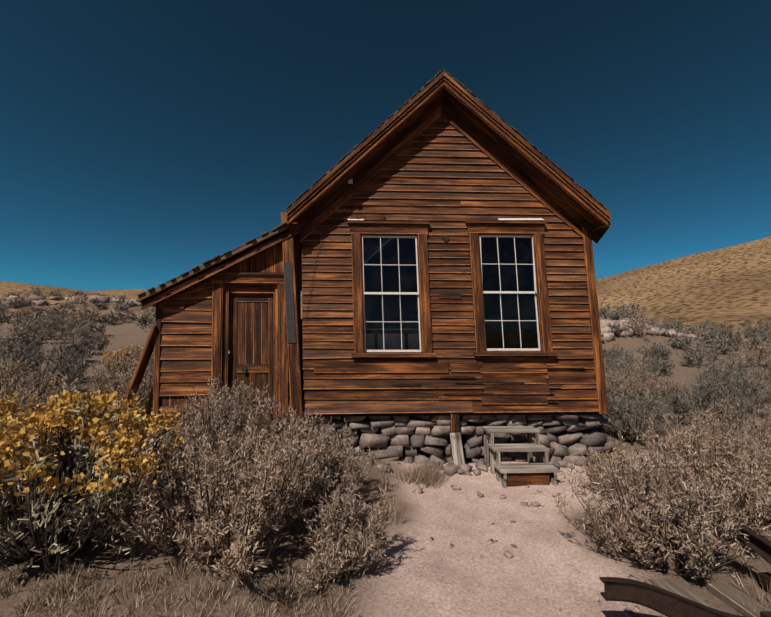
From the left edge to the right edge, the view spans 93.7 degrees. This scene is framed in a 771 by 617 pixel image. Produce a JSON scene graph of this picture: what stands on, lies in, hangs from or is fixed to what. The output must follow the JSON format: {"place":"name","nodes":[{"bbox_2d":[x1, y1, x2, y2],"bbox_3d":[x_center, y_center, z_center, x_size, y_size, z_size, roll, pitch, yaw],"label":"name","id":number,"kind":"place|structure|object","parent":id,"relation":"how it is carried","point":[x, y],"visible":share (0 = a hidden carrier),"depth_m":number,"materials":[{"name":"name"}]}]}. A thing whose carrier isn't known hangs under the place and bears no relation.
{"place":"outdoors","nodes":[
{"label":"outdoors","id":0,"kind":"place"},
{"bbox_2d":[0,236,770,616],"bbox_3d":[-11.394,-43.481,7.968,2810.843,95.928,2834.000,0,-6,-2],"label":"ground","id":1,"kind":"structure","parent":0,"point":[416,574],"depth_m":3.28,"materials":[{"name":"beige sand"}]},
{"bbox_2d":[0,294,141,307],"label":"outcrop rocks","id":2,"kind":"object","parent":1,"relation":"on","point":[27,302],"visible":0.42,"depth_m":35.27,"materials":[{"name":"stone"}]},
{"bbox_2d":[0,346,188,576],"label":"rabbitbrush","id":3,"kind":"object","parent":1,"relation":"on","point":[8,538],"depth_m":2.68,"materials":[{"name":"yellow plant"}]},
{"bbox_2d":[121,325,156,425],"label":"leaning planks","id":4,"kind":"object","parent":1,"relation":"on","point":[141,366],"visible":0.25,"depth_m":5.61,"materials":[{"name":"brown wood"}]},
{"bbox_2d":[160,319,302,406],"bbox_3d":[-2.512,1.026,7.662,2.325,2.215,3.920,0,-6,-2],"label":"lean to shell","id":5,"kind":"object","parent":1,"relation":"on","point":[301,356],"depth_m":9.57},
{"bbox_2d":[229,347,247,372],"bbox_3d":[-2.360,0.825,5.772,0.315,0.410,0.045,1,-6,-9],"label":"door hardware","id":6,"kind":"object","parent":5,"relation":"attached to","point":[244,369],"depth_m":5.77,"materials":[{"name":"grey metal"}]},
{"bbox_2d":[0,296,770,590],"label":"sagebrush","id":7,"kind":"object","parent":1,"relation":"on","point":[345,535],"visible":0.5,"depth_m":3.33,"materials":[{"name":"grey plant"}]},
{"bbox_2d":[0,293,770,588],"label":"sagebrush","id":8,"kind":"object","parent":1,"relation":"on","point":[280,507],"visible":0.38,"depth_m":3.23,"materials":[{"name":"grey plant"}]},
{"bbox_2d":[0,286,770,441],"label":"distant shrubs","id":9,"kind":"object","parent":1,"relation":"on","point":[73,348],"visible":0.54,"depth_m":10.32,"materials":[{"name":"grey plant"}]},
{"bbox_2d":[0,348,770,575],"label":"bush branches","id":10,"kind":"object","parent":1,"relation":"on","point":[228,511],"visible":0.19,"depth_m":3.15,"materials":[{"name":"brown"}]},
{"bbox_2d":[0,346,770,443],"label":"shrubs","id":11,"kind":"object","parent":1,"relation":"on","point":[625,435],"visible":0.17,"depth_m":7.08,"materials":[{"name":"brown"}]},
{"bbox_2d":[0,375,770,616],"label":"dry grass","id":12,"kind":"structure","parent":1,"relation":"on","point":[427,477],"depth_m":2.47,"materials":[{"name":"beige plant"}]},
{"bbox_2d":[59,440,750,616],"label":"path stones","id":13,"kind":"object","parent":1,"relation":"on","point":[507,554],"visible":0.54,"depth_m":3.42,"materials":[{"name":"grey stone"}]},
{"bbox_2d":[84,317,765,463],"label":"field rocks","id":14,"kind":"object","parent":1,"relation":"on","point":[607,334],"visible":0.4,"depth_m":18.52,"materials":[{"name":"stone"}]},
{"bbox_2d":[95,366,770,582],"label":"bush branches","id":15,"kind":"object","parent":1,"relation":"on","point":[678,562],"visible":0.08,"depth_m":3.18,"materials":[{"name":"brown"}]},
{"bbox_2d":[302,238,604,416],"bbox_3d":[0.944,-0.602,9.170,4.868,5.269,6.500,0,-6,-2],"label":"house shell","id":16,"kind":"object","parent":1,"relation":"on","point":[406,257],"visible":0.06,"depth_m":12.19,"materials":[{"name":"brown wood"}]},
{"bbox_2d":[366,330,418,349],"bbox_3d":[0.099,0.899,5.906,0.922,1.100,0.045,0,-6,-2],"label":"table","id":17,"kind":"object","parent":16,"relation":"attached to","point":[394,332],"depth_m":5.94,"materials":[{"name":"brown wood"}]},
{"bbox_2d":[366,329,419,349],"bbox_3d":[0.113,0.929,6.284,1.058,1.120,0.660,0,-6,-2],"label":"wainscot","id":18,"kind":"object","parent":16,"relation":"on","point":[392,343],"depth_m":5.99,"materials":[{"name":"wood"}]},
{"bbox_2d":[287,71,610,279],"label":"roof trim","id":19,"kind":"structure","parent":16,"relation":"on","point":[480,124],"depth_m":5.83,"materials":[{"name":"brown wood"}]},
{"bbox_2d":[287,69,609,217],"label":"roof shingles","id":20,"kind":"object","parent":19,"relation":"on","point":[480,101],"visible":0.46,"depth_m":5.74,"materials":[{"name":"brown wood"}]},
{"bbox_2d":[450,413,458,457],"bbox_3d":[1.080,1.974,5.659,0.115,0.670,0.110,0,-6,-2],"label":"wooden post","id":21,"kind":"object","parent":1,"relation":"on","point":[454,422],"visible":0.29,"depth_m":5.63,"materials":[{"name":"brown wood"}]},
{"bbox_2d":[450,432,464,464],"bbox_3d":[1.084,2.162,5.433,0.181,0.530,0.268,0,-6,-2],"label":"wooden plank","id":22,"kind":"object","parent":1,"relation":"on","point":[457,451],"visible":0.64,"depth_m":5.44,"materials":[{"name":"grey wood"}]},
{"bbox_2d":[299,412,619,475],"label":"foundation stones","id":23,"kind":"object","parent":1,"relation":"on","point":[566,447],"visible":0.6,"depth_m":5.71,"materials":[{"name":"grey stone"}]},
{"bbox_2d":[281,106,608,422],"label":"house front","id":24,"kind":"structure","parent":23,"relation":"on","point":[434,178],"depth_m":5.82,"materials":[{"name":"brown wood"}]},
{"bbox_2d":[152,235,300,432],"bbox_3d":[-2.470,0.370,5.787,2.326,3.328,0.267,0,-6,-2],"label":"lean to","id":25,"kind":"object","parent":24,"relation":"attached to","point":[203,326],"visible":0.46,"depth_m":5.75,"materials":[{"name":"brown wood"}]},
{"bbox_2d":[137,222,301,306],"bbox_3d":[-2.652,-0.536,7.710,2.391,1.379,4.340,0,-6,-2],"label":"lean to roof","id":26,"kind":"object","parent":25,"relation":"on","point":[216,260],"visible":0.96,"depth_m":5.62,"materials":[{"name":"brown wood"}]},
{"bbox_2d":[142,229,298,309],"bbox_3d":[-2.572,-0.657,5.764,2.372,1.393,0.200,0,-6,-2],"label":"roof fascia","id":27,"kind":"object","parent":25,"relation":"attached to","point":[198,278],"visible":0.75,"depth_m":5.66,"materials":[{"name":"brown wood"}]},
{"bbox_2d":[284,262,295,342],"bbox_3d":[-1.499,-0.097,5.656,0.225,1.270,0.012,0,-6,-2],"label":"metal strip","id":28,"kind":"object","parent":24,"relation":"attached to","point":[290,315],"visible":1,"depth_m":5.65,"materials":[{"name":"grey metal"}]},
{"bbox_2d":[305,179,381,320],"bbox_3d":[-0.638,-0.911,5.703,1.255,2.260,0.233,0,-6,-2],"label":"cable","id":29,"kind":"object","parent":24,"relation":"attached to","point":[350,181],"visible":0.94,"depth_m":5.79,"materials":[{"name":"metal"}]},
{"bbox_2d":[328,185,448,241],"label":"wall fittings","id":30,"kind":"object","parent":24,"relation":"attached to","point":[445,238],"depth_m":5.90,"materials":[{"name":"metal"}]},
{"bbox_2d":[348,218,543,220],"bbox_3d":[0.995,-1.465,5.919,3.221,0.110,0.105,0,-6,-2],"label":"window drip cap","id":31,"kind":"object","parent":24,"relation":"attached to","point":[498,219],"depth_m":5.93,"materials":[{"name":"white paint"}]},
{"bbox_2d":[362,235,539,351],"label":"window sashes","id":32,"kind":"object","parent":24,"relation":"attached to","point":[500,292],"depth_m":5.86,"materials":[{"name":"white wood"}]},
{"bbox_2d":[363,237,537,349],"bbox_3d":[1.054,-0.258,5.873,2.876,1.879,0.039,0,-6,-2],"label":"window glass","id":33,"kind":"object","parent":32,"relation":"in","point":[504,282],"visible":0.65,"depth_m":5.88,"materials":[{"name":"black glass"}]},
{"bbox_2d":[330,416,589,457],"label":"foundation gaps","id":34,"kind":"object","parent":1,"relation":"on","point":[462,437],"depth_m":5.95,"materials":[{"name":"black"}]},
{"bbox_2d":[482,426,558,487],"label":"wooden steps","id":35,"kind":"structure","parent":1,"relation":"on","point":[530,466],"depth_m":5.10,"materials":[{"name":"grey wood"}]},
{"bbox_2d":[506,473,549,486],"bbox_3d":[1.886,2.268,4.806,0.580,0.191,0.040,0,-6,-2],"label":"wooden board","id":36,"kind":"object","parent":35,"relation":"attached to","point":[518,479],"visible":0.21,"depth_m":4.79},
{"bbox_2d":[599,516,770,616],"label":"old chassis frame","id":37,"kind":"object","parent":1,"relation":"on","point":[667,603],"visible":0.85,"depth_m":2.18,"materials":[{"name":"metal"}]},
{"bbox_2d":[644,578,770,616],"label":"wooden planks","id":38,"kind":"object","parent":1,"relation":"on","point":[723,592],"depth_m":2.58,"materials":[{"name":"wood"}]},
{"bbox_2d":[0,0,770,292],"label":"sky","id":39,"kind":"structure","parent":0,"point":[143,143],"materials":[{"name":"blue"}]},
{"bbox_2d":[310,220,598,415],"bbox_3d":[1.055,0.106,5.865,4.668,3.170,0.068,0,-6,-2],"label":"house backing","id":40,"kind":"object","parent":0,"point":[472,413],"visible":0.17,"depth_m":5.68,"materials":[{"name":"brown wood"}]}
]}

